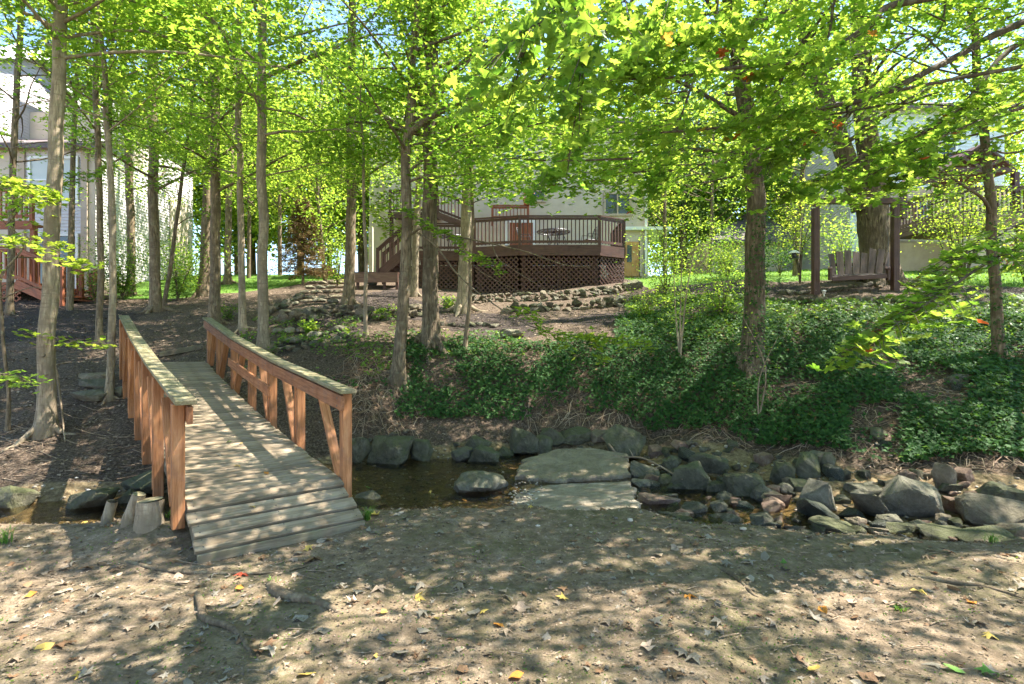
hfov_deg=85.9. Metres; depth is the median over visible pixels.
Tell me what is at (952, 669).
twig
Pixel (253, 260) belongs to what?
distant tree
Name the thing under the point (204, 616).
tree root
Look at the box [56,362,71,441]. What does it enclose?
fallen branch
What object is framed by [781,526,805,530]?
creek stone
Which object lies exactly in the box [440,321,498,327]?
stone edging
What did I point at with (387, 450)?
rock
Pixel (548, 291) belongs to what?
stone edging
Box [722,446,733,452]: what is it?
creek stone
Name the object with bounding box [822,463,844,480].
creek stone
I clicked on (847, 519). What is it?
creek stone
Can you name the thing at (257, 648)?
fallen leaf
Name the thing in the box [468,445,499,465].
rock
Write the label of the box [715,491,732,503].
creek stone
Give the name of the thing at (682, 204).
distant tree
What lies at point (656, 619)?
fallen leaf
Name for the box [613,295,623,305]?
rock
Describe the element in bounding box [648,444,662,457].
creek stone
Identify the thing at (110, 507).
stump
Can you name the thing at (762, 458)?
creek stone
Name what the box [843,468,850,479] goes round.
creek stone
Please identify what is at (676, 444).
creek stone
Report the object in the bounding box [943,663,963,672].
fallen leaf
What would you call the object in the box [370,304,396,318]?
plant clump
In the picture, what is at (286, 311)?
path step
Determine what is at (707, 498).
creek stone
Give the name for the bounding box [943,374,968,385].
creek stone
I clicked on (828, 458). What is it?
rock
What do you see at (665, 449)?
creek stone
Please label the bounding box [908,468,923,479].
creek stone
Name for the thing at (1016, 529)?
rock
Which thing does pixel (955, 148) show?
window
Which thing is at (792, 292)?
stone edging
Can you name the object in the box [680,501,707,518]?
creek stone
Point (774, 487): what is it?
creek stone
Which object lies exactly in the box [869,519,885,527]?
creek stone
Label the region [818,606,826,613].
fallen leaf
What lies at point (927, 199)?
window
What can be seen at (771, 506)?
creek stone
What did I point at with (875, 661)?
twig
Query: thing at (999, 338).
maple tree
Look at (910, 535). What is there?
creek stone
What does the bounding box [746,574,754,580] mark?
fallen leaf
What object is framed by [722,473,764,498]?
rock
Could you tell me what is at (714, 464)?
rock
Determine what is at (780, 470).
rock
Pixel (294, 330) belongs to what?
path step
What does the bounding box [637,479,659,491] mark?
creek stone
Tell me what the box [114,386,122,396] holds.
rock
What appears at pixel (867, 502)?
rock
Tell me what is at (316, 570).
twig
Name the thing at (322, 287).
path step
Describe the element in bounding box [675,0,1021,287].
twin trunk tree
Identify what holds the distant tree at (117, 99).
on the ground at (92, 446)
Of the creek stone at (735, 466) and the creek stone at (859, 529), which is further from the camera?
the creek stone at (735, 466)
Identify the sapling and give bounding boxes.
[646,186,730,356]
[730,299,819,417]
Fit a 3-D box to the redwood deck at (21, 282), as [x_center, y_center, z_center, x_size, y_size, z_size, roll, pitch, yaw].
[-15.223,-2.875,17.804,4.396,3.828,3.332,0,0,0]
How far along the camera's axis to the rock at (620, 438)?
8.86 m
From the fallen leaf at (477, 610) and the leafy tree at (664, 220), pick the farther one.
the leafy tree at (664, 220)
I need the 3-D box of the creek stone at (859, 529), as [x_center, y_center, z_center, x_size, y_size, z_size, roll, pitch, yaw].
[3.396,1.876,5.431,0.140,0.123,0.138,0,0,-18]
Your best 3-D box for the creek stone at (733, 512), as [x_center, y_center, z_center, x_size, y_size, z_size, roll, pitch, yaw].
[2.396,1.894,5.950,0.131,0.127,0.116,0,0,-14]
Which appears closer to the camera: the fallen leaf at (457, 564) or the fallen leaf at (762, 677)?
the fallen leaf at (762, 677)
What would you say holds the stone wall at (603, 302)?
on the ground at (92, 446)
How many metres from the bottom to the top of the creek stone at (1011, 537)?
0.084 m
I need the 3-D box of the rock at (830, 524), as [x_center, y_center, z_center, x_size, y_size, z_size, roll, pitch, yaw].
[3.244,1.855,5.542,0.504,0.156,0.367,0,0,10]
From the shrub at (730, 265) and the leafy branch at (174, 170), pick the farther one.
the shrub at (730, 265)
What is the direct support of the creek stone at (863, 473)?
on the ground at (92, 446)
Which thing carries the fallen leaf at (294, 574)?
on the ground at (92, 446)
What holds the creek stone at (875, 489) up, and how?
on the ground at (92, 446)
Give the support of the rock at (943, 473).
on the ground at (92, 446)
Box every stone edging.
[263,333,350,352]
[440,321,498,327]
[546,286,621,292]
[671,295,903,303]
[778,281,873,294]
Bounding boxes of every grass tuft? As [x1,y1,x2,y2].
[0,522,22,543]
[356,505,374,520]
[893,603,909,611]
[982,530,1000,543]
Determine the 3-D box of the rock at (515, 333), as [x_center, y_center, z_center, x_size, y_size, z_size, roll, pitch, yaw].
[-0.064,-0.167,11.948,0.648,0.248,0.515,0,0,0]
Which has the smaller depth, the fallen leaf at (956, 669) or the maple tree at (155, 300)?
the fallen leaf at (956, 669)
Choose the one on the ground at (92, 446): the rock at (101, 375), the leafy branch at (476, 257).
the rock at (101, 375)
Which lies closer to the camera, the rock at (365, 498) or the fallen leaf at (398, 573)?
the fallen leaf at (398, 573)
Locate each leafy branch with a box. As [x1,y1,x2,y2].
[0,173,70,207]
[0,231,105,274]
[0,369,52,393]
[12,328,114,349]
[63,160,116,191]
[141,158,213,191]
[368,204,401,241]
[399,202,465,249]
[454,245,507,276]
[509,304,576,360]
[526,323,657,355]
[579,326,612,364]
[800,191,865,210]
[845,180,920,214]
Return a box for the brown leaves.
[9,503,1018,683]
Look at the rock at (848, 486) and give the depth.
6.72 m
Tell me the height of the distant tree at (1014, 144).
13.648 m
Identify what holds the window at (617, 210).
in the cream house at (578, 206)
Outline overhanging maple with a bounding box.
[400,0,1023,372]
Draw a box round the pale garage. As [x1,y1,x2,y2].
[676,214,803,273]
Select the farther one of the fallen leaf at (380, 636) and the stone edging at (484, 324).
the stone edging at (484, 324)
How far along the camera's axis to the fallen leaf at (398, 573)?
3.73 m
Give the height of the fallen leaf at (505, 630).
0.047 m
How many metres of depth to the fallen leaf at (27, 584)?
3.62 m
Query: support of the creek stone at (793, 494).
on the ground at (92, 446)
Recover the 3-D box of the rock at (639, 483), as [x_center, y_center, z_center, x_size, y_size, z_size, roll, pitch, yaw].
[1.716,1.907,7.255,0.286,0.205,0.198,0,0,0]
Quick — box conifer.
[268,195,335,283]
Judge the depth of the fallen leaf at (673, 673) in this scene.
2.59 m
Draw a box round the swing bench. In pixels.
[827,248,890,280]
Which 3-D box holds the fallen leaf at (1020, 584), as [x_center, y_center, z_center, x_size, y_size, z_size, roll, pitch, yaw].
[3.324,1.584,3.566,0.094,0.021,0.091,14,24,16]
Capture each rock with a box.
[0,485,40,514]
[65,487,119,514]
[70,389,106,401]
[78,372,105,378]
[78,379,105,388]
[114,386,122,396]
[116,488,134,511]
[121,470,165,494]
[307,268,335,274]
[352,437,370,464]
[354,490,387,507]
[367,435,414,468]
[410,438,432,461]
[438,494,458,500]
[450,446,472,462]
[453,470,508,497]
[464,434,491,448]
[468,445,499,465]
[495,329,523,337]
[498,446,513,457]
[509,427,538,454]
[537,434,552,453]
[540,427,564,446]
[560,426,591,444]
[591,429,605,442]
[602,424,645,458]
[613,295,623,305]
[622,279,643,290]
[630,460,659,478]
[630,478,650,490]
[637,492,680,511]
[655,285,673,293]
[658,474,671,485]
[661,455,681,472]
[671,461,710,493]
[675,509,693,517]
[688,452,728,473]
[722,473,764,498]
[750,483,771,504]
[760,496,784,509]
[769,462,795,483]
[779,482,793,493]
[788,478,806,491]
[794,451,820,477]
[796,498,840,519]
[799,478,836,511]
[808,515,856,534]
[820,452,835,471]
[834,494,850,503]
[843,482,866,491]
[849,488,890,516]
[849,516,866,525]
[874,514,902,522]
[878,474,944,516]
[886,522,915,535]
[905,519,927,532]
[917,523,961,541]
[931,462,956,488]
[934,513,951,524]
[954,492,1023,526]
[955,525,1013,542]
[975,481,1023,500]
[996,523,1023,536]
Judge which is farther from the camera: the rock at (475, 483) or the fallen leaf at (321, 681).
the rock at (475, 483)
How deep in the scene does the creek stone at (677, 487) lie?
7.06 m
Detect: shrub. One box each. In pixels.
[64,222,166,297]
[76,264,121,302]
[107,219,232,300]
[162,234,249,290]
[306,210,372,285]
[594,279,671,316]
[614,208,716,296]
[639,232,807,316]
[691,212,780,275]
[700,239,744,276]
[724,153,869,283]
[741,231,829,275]
[803,208,858,268]
[900,141,1023,281]
[943,186,1023,282]
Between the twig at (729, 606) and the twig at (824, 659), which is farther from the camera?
the twig at (729, 606)
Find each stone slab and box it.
[512,481,640,510]
[515,448,630,486]
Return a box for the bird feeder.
[788,250,799,258]
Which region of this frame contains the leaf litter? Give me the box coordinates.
[0,280,1023,483]
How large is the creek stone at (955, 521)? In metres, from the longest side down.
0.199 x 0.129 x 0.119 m
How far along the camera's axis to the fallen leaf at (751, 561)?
4.02 m
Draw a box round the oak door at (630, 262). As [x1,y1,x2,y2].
[624,242,638,275]
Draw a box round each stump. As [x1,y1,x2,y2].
[100,498,117,524]
[120,491,145,527]
[133,496,165,533]
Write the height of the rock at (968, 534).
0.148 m
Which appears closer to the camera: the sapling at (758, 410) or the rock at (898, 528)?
the rock at (898, 528)
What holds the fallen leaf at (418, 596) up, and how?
on the ground at (92, 446)
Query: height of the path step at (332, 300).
0.246 m
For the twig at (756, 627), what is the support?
on the ground at (92, 446)
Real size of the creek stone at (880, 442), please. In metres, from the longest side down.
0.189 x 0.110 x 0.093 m
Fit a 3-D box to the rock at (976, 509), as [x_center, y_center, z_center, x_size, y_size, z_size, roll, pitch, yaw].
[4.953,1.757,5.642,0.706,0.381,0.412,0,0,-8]
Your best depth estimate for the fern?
14.52 m
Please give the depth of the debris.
3.38 m
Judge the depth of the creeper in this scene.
11.55 m
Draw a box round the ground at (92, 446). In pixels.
[0,268,1023,683]
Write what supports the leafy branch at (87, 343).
attached to the maple tree at (45, 424)
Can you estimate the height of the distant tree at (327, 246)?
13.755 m
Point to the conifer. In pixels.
(301, 223)
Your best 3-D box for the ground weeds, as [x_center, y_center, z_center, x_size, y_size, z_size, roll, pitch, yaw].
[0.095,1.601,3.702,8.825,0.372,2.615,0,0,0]
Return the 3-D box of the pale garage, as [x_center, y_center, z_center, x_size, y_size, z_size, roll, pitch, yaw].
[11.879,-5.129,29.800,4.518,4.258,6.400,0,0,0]
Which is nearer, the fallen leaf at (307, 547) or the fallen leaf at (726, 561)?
the fallen leaf at (726, 561)
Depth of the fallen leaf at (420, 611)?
3.23 m
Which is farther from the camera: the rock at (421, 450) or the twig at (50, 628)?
the rock at (421, 450)
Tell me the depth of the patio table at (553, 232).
20.68 m
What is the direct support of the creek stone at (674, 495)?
on the ground at (92, 446)
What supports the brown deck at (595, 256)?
on the ground at (92, 446)
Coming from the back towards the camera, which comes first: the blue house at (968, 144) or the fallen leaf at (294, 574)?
the blue house at (968, 144)
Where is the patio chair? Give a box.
[581,227,597,243]
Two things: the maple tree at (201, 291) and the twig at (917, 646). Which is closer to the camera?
the twig at (917, 646)
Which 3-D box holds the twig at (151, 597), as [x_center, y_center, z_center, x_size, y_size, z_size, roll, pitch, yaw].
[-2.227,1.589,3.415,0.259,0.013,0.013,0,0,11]
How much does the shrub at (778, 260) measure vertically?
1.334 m
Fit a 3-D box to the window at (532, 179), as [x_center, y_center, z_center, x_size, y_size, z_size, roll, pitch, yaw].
[1.149,-6.660,24.250,0.707,0.994,0.070,0,0,0]
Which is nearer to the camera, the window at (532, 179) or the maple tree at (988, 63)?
the maple tree at (988, 63)
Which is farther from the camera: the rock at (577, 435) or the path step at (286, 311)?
the path step at (286, 311)
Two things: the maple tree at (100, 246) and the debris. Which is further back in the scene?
the maple tree at (100, 246)
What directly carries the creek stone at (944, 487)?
on the ground at (92, 446)
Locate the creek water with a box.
[0,454,964,541]
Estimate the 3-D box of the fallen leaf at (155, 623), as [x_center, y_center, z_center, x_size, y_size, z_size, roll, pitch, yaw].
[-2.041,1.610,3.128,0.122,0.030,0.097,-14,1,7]
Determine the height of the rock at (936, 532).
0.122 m
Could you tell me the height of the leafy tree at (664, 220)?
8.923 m
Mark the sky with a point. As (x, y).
(950, 53)
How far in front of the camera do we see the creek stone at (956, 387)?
8.33 m
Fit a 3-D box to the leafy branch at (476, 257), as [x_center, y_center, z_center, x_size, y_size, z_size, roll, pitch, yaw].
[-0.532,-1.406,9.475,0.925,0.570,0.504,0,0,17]
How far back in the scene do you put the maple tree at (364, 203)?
11.62 m
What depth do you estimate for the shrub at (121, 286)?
17.97 m
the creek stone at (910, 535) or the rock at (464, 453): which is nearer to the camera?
the creek stone at (910, 535)
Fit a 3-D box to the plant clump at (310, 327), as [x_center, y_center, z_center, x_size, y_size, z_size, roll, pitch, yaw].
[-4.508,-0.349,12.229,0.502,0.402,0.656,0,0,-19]
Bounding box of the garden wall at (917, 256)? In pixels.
[900,214,960,270]
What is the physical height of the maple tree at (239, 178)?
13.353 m
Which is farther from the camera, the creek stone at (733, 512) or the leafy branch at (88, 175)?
the leafy branch at (88, 175)
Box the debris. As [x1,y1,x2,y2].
[0,504,1023,683]
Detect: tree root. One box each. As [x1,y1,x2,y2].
[123,559,312,574]
[194,590,253,651]
[265,580,341,612]
[714,564,759,597]
[751,525,838,533]
[910,574,1023,598]
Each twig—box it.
[38,626,63,629]
[52,609,81,613]
[135,595,171,600]
[179,560,209,563]
[303,570,334,574]
[410,669,436,673]
[429,664,451,668]
[654,630,678,635]
[715,602,746,608]
[718,632,752,637]
[746,626,768,630]
[813,654,841,662]
[853,591,888,595]
[863,660,890,665]
[901,645,937,650]
[930,619,959,624]
[939,667,970,672]
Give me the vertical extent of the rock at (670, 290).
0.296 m
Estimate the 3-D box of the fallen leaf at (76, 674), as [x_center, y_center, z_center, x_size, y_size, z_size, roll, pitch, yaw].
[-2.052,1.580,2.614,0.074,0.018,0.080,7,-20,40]
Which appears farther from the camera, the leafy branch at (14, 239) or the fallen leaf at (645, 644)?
the leafy branch at (14, 239)
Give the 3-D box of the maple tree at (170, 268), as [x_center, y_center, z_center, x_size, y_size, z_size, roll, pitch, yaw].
[-9.253,-4.347,16.002,3.180,7.571,2.536,0,0,0]
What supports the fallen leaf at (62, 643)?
on the ground at (92, 446)
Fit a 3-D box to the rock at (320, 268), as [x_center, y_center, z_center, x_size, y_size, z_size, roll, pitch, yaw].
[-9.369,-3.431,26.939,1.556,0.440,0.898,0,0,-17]
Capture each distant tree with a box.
[66,65,198,222]
[132,31,289,259]
[193,101,297,274]
[193,106,286,274]
[224,79,360,274]
[269,93,368,267]
[281,35,406,271]
[339,105,399,264]
[617,45,772,274]
[648,135,728,273]
[648,211,660,272]
[651,196,730,269]
[656,71,800,247]
[726,90,808,212]
[734,47,893,244]
[847,40,965,101]
[964,69,1023,196]
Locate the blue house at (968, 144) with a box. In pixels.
[774,102,1023,270]
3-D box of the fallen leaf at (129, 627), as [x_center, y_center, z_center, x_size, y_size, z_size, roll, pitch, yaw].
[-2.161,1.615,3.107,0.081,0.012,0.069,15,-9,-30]
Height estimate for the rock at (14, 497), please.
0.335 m
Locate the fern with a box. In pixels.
[220,301,237,319]
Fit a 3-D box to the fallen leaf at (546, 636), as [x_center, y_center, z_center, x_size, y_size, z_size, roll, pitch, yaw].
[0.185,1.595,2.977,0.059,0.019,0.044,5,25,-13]
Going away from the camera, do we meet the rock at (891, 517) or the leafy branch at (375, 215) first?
the rock at (891, 517)
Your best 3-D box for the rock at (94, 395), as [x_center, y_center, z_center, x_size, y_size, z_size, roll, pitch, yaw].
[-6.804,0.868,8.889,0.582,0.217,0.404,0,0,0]
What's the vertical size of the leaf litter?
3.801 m
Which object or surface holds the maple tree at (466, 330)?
on the ground at (92, 446)
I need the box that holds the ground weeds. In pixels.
[0,515,1021,683]
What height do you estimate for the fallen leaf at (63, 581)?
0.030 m
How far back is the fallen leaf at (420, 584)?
3.59 m
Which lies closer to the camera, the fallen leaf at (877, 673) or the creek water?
the fallen leaf at (877, 673)
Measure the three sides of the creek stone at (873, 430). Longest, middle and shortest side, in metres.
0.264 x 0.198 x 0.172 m
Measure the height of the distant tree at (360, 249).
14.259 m
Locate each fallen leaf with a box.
[4,656,21,664]
[8,617,20,621]
[16,634,28,640]
[23,581,32,586]
[24,591,36,596]
[34,642,53,650]
[51,640,70,647]
[55,579,70,583]
[72,671,80,679]
[78,665,93,677]
[91,592,103,597]
[122,625,135,630]
[146,669,157,674]
[149,621,163,628]
[172,572,183,579]
[183,678,193,683]
[187,665,197,672]
[228,633,248,640]
[229,599,241,606]
[249,644,264,652]
[253,598,262,605]
[260,645,276,655]
[262,638,277,648]
[273,596,280,606]
[289,557,299,561]
[291,572,299,576]
[291,614,307,622]
[303,545,311,550]
[311,627,331,633]
[316,538,325,543]
[317,677,323,683]
[347,594,360,600]
[370,584,386,592]
[376,673,391,682]
[377,632,387,639]
[391,570,404,577]
[394,650,408,652]
[413,608,428,616]
[415,581,425,590]
[415,591,425,600]
[417,627,429,632]
[453,582,464,590]
[455,560,465,566]
[456,646,464,651]
[457,665,468,671]
[467,608,479,614]
[501,628,512,636]
[509,670,523,677]
[515,601,530,611]
[541,632,550,639]
[556,592,567,599]
[599,618,611,624]
[640,639,654,650]
[647,615,663,624]
[661,667,684,680]
[671,544,680,550]
[673,647,687,656]
[685,652,700,663]
[711,616,721,625]
[721,558,733,566]
[742,558,758,564]
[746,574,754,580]
[757,675,768,683]
[761,551,769,560]
[768,618,777,629]
[790,649,803,661]
[807,664,819,670]
[809,609,825,620]
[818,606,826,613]
[846,598,856,602]
[849,679,861,683]
[857,671,878,681]
[862,597,874,602]
[869,577,882,583]
[874,671,885,676]
[900,569,910,574]
[909,588,926,594]
[922,662,940,669]
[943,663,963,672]
[947,585,960,590]
[973,662,994,674]
[983,631,998,639]
[1015,581,1023,587]
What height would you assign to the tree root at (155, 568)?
0.063 m
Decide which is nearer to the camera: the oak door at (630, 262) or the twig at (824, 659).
the twig at (824, 659)
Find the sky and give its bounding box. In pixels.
[0,0,1023,275]
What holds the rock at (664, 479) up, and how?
on the ground at (92, 446)
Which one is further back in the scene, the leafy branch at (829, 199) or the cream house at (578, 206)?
the cream house at (578, 206)
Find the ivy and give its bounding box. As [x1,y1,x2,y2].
[330,308,1023,463]
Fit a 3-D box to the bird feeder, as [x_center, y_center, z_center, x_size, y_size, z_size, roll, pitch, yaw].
[7.332,-2.451,14.300,0.300,0.570,0.300,0,0,0]
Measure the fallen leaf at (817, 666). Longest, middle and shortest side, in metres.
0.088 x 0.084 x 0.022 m
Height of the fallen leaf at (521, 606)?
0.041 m
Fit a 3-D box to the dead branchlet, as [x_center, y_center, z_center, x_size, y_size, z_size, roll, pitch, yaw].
[-6.111,1.310,8.065,0.666,0.100,0.126,0,0,15]
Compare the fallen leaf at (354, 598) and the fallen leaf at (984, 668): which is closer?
the fallen leaf at (984, 668)
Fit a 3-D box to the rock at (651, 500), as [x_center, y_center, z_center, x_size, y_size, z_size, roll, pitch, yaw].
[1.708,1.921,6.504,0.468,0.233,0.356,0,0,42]
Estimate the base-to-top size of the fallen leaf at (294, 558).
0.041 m
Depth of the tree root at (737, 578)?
3.72 m
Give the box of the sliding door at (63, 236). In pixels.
[38,233,78,288]
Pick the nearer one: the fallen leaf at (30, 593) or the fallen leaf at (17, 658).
the fallen leaf at (17, 658)
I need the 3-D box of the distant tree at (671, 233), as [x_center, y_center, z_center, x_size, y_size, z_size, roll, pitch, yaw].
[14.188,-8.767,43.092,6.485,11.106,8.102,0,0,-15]
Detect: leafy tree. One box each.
[0,0,164,309]
[26,0,193,229]
[190,89,303,277]
[222,69,331,275]
[268,36,384,280]
[612,86,717,273]
[667,94,765,272]
[716,0,886,276]
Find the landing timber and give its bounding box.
[158,345,201,356]
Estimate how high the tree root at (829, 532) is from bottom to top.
0.375 m
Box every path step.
[270,325,349,346]
[272,325,319,333]
[279,307,330,313]
[291,298,339,305]
[300,289,342,293]
[302,295,341,299]
[305,285,343,288]
[307,281,343,283]
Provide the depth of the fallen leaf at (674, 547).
4.22 m
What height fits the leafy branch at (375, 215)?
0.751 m
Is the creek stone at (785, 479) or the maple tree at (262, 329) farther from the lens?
the maple tree at (262, 329)
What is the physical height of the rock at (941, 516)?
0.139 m
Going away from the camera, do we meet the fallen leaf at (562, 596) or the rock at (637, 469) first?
the fallen leaf at (562, 596)
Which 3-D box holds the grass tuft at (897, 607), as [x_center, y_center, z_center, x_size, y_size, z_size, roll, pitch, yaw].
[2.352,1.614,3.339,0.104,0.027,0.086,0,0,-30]
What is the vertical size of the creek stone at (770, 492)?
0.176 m
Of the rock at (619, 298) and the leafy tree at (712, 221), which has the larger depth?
the leafy tree at (712, 221)
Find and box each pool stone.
[374,489,382,493]
[405,485,411,492]
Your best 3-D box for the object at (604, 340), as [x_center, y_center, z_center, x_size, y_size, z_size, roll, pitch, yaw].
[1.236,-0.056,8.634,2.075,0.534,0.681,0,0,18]
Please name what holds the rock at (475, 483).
on the ground at (92, 446)
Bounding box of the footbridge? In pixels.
[119,315,364,562]
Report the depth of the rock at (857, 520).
5.61 m
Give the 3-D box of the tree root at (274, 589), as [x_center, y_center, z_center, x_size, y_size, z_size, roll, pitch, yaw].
[-1.302,1.605,3.393,0.880,0.128,0.148,0,0,37]
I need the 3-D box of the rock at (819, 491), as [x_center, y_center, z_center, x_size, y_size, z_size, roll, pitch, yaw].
[3.386,1.734,6.127,0.379,0.446,0.316,0,0,18]
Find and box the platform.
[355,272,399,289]
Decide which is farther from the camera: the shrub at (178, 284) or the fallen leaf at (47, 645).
the shrub at (178, 284)
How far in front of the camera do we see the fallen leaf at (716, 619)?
3.11 m
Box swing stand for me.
[808,197,902,294]
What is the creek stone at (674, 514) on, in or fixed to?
on the ground at (92, 446)
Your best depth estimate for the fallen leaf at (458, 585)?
3.57 m
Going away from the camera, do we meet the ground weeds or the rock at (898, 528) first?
the ground weeds
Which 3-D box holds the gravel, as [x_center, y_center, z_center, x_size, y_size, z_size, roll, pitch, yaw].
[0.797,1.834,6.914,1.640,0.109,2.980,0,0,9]
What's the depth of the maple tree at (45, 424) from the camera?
7.89 m
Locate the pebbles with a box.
[1,367,1019,529]
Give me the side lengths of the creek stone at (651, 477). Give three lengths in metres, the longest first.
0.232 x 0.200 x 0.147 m
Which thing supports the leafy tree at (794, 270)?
on the ground at (92, 446)
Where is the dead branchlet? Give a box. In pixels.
[74,428,105,435]
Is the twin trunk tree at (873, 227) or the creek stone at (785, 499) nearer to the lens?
the creek stone at (785, 499)
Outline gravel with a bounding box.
[508,468,641,504]
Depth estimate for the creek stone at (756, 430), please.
8.56 m
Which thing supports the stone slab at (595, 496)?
on the ground at (92, 446)
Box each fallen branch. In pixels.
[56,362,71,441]
[600,437,682,479]
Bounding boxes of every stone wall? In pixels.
[257,293,304,317]
[278,303,421,326]
[441,280,629,308]
[500,295,639,313]
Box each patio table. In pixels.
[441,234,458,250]
[537,228,569,244]
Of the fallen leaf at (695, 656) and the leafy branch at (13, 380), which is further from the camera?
the leafy branch at (13, 380)
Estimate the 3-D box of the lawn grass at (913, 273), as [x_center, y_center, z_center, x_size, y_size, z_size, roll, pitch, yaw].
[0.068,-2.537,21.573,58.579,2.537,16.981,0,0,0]
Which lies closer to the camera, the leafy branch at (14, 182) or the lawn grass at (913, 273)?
the leafy branch at (14, 182)
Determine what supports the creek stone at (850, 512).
on the ground at (92, 446)
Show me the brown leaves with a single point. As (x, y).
(599, 669)
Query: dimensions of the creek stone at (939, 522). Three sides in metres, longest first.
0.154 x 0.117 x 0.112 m
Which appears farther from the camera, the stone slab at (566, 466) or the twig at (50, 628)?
the stone slab at (566, 466)
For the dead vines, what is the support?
on the ground at (92, 446)
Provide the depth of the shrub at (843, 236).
17.39 m
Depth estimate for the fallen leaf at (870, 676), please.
2.61 m
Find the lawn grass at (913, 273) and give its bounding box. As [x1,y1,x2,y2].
[120,268,1023,298]
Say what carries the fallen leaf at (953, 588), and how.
on the ground at (92, 446)
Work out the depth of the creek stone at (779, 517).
5.82 m
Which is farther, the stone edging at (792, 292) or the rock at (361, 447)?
the stone edging at (792, 292)
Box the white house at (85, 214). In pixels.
[0,44,196,289]
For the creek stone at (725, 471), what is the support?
on the ground at (92, 446)
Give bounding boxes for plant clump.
[297,318,320,334]
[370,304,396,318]
[438,293,456,307]
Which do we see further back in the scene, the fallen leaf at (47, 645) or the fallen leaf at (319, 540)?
the fallen leaf at (319, 540)
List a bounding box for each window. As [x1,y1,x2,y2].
[27,156,78,203]
[502,142,522,164]
[530,179,545,201]
[604,192,630,215]
[915,199,933,219]
[938,141,957,156]
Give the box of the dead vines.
[327,341,1023,489]
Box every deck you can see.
[0,188,96,305]
[376,215,625,293]
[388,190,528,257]
[889,144,1023,272]
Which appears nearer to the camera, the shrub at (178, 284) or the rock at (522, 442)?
the rock at (522, 442)
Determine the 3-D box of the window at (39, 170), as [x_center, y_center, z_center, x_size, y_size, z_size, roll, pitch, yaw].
[-16.203,-5.726,19.430,1.773,1.666,0.070,0,0,0]
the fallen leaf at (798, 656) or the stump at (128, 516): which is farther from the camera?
the stump at (128, 516)
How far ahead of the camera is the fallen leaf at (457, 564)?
3.87 m
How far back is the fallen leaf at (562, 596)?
3.43 m
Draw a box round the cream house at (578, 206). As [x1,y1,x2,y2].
[369,99,670,281]
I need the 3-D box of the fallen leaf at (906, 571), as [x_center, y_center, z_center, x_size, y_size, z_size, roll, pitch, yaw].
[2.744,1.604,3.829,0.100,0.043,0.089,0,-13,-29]
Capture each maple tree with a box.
[0,0,146,314]
[0,0,248,347]
[0,0,302,404]
[0,0,365,452]
[0,169,68,430]
[13,1,292,313]
[34,0,346,329]
[65,39,204,296]
[94,0,444,348]
[108,0,399,333]
[121,0,314,298]
[125,61,245,310]
[156,8,317,284]
[255,0,460,304]
[255,0,586,405]
[271,3,462,336]
[292,0,613,367]
[321,1,512,296]
[354,0,567,316]
[421,81,550,354]
[593,0,1023,405]
[751,0,1023,364]
[912,7,1023,113]
[928,4,1023,123]
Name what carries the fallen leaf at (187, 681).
on the ground at (92, 446)
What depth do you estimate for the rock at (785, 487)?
6.81 m
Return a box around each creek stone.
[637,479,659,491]
[644,474,658,481]
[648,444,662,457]
[657,511,671,517]
[661,447,671,452]
[662,493,678,497]
[663,482,687,492]
[665,502,679,511]
[670,439,688,449]
[671,512,690,517]
[675,515,693,521]
[678,447,694,461]
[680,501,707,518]
[686,440,693,445]
[698,447,706,451]
[700,496,711,503]
[706,480,726,495]
[707,513,720,523]
[710,499,727,512]
[712,452,721,456]
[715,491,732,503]
[718,513,743,523]
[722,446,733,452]
[722,466,730,473]
[726,439,737,447]
[726,510,738,515]
[727,497,741,507]
[731,464,740,469]
[734,501,754,511]
[747,468,755,472]
[749,511,773,525]
[752,428,762,433]
[753,452,771,466]
[761,490,781,500]
[761,500,781,513]
[763,521,780,528]
[764,494,791,507]
[766,484,779,492]
[773,515,783,522]
[781,477,790,483]
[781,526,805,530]
[787,491,796,496]
[791,518,800,525]
[800,529,815,533]
[809,450,823,463]
[812,524,825,534]
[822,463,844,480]
[834,499,844,503]
[837,507,865,518]
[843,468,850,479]
[844,517,851,523]
[851,525,866,533]
[856,469,870,478]
[859,523,868,530]
[865,484,882,495]
[868,527,887,534]
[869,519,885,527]
[870,427,886,439]
[877,440,891,446]
[899,470,916,479]
[902,532,913,537]
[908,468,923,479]
[923,473,931,478]
[934,520,947,524]
[938,483,962,492]
[941,495,959,513]
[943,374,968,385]
[947,491,957,495]
[947,517,963,527]
[948,536,957,541]
[951,385,961,390]
[954,466,974,481]
[958,481,970,487]
[973,539,988,542]
[1007,535,1021,539]
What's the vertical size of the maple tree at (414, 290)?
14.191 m
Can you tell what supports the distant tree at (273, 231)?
on the ground at (92, 446)
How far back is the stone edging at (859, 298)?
12.28 m
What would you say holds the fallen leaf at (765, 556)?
on the ground at (92, 446)
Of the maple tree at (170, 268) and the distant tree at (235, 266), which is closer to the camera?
the maple tree at (170, 268)
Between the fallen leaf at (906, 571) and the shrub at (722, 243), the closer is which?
the fallen leaf at (906, 571)
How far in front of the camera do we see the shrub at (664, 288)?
15.07 m
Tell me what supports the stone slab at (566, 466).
on the ground at (92, 446)
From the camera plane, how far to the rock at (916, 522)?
5.56 m
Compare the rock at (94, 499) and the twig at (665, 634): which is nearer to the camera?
the twig at (665, 634)
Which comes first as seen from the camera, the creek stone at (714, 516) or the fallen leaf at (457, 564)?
the fallen leaf at (457, 564)
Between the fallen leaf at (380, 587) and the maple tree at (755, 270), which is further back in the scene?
the maple tree at (755, 270)

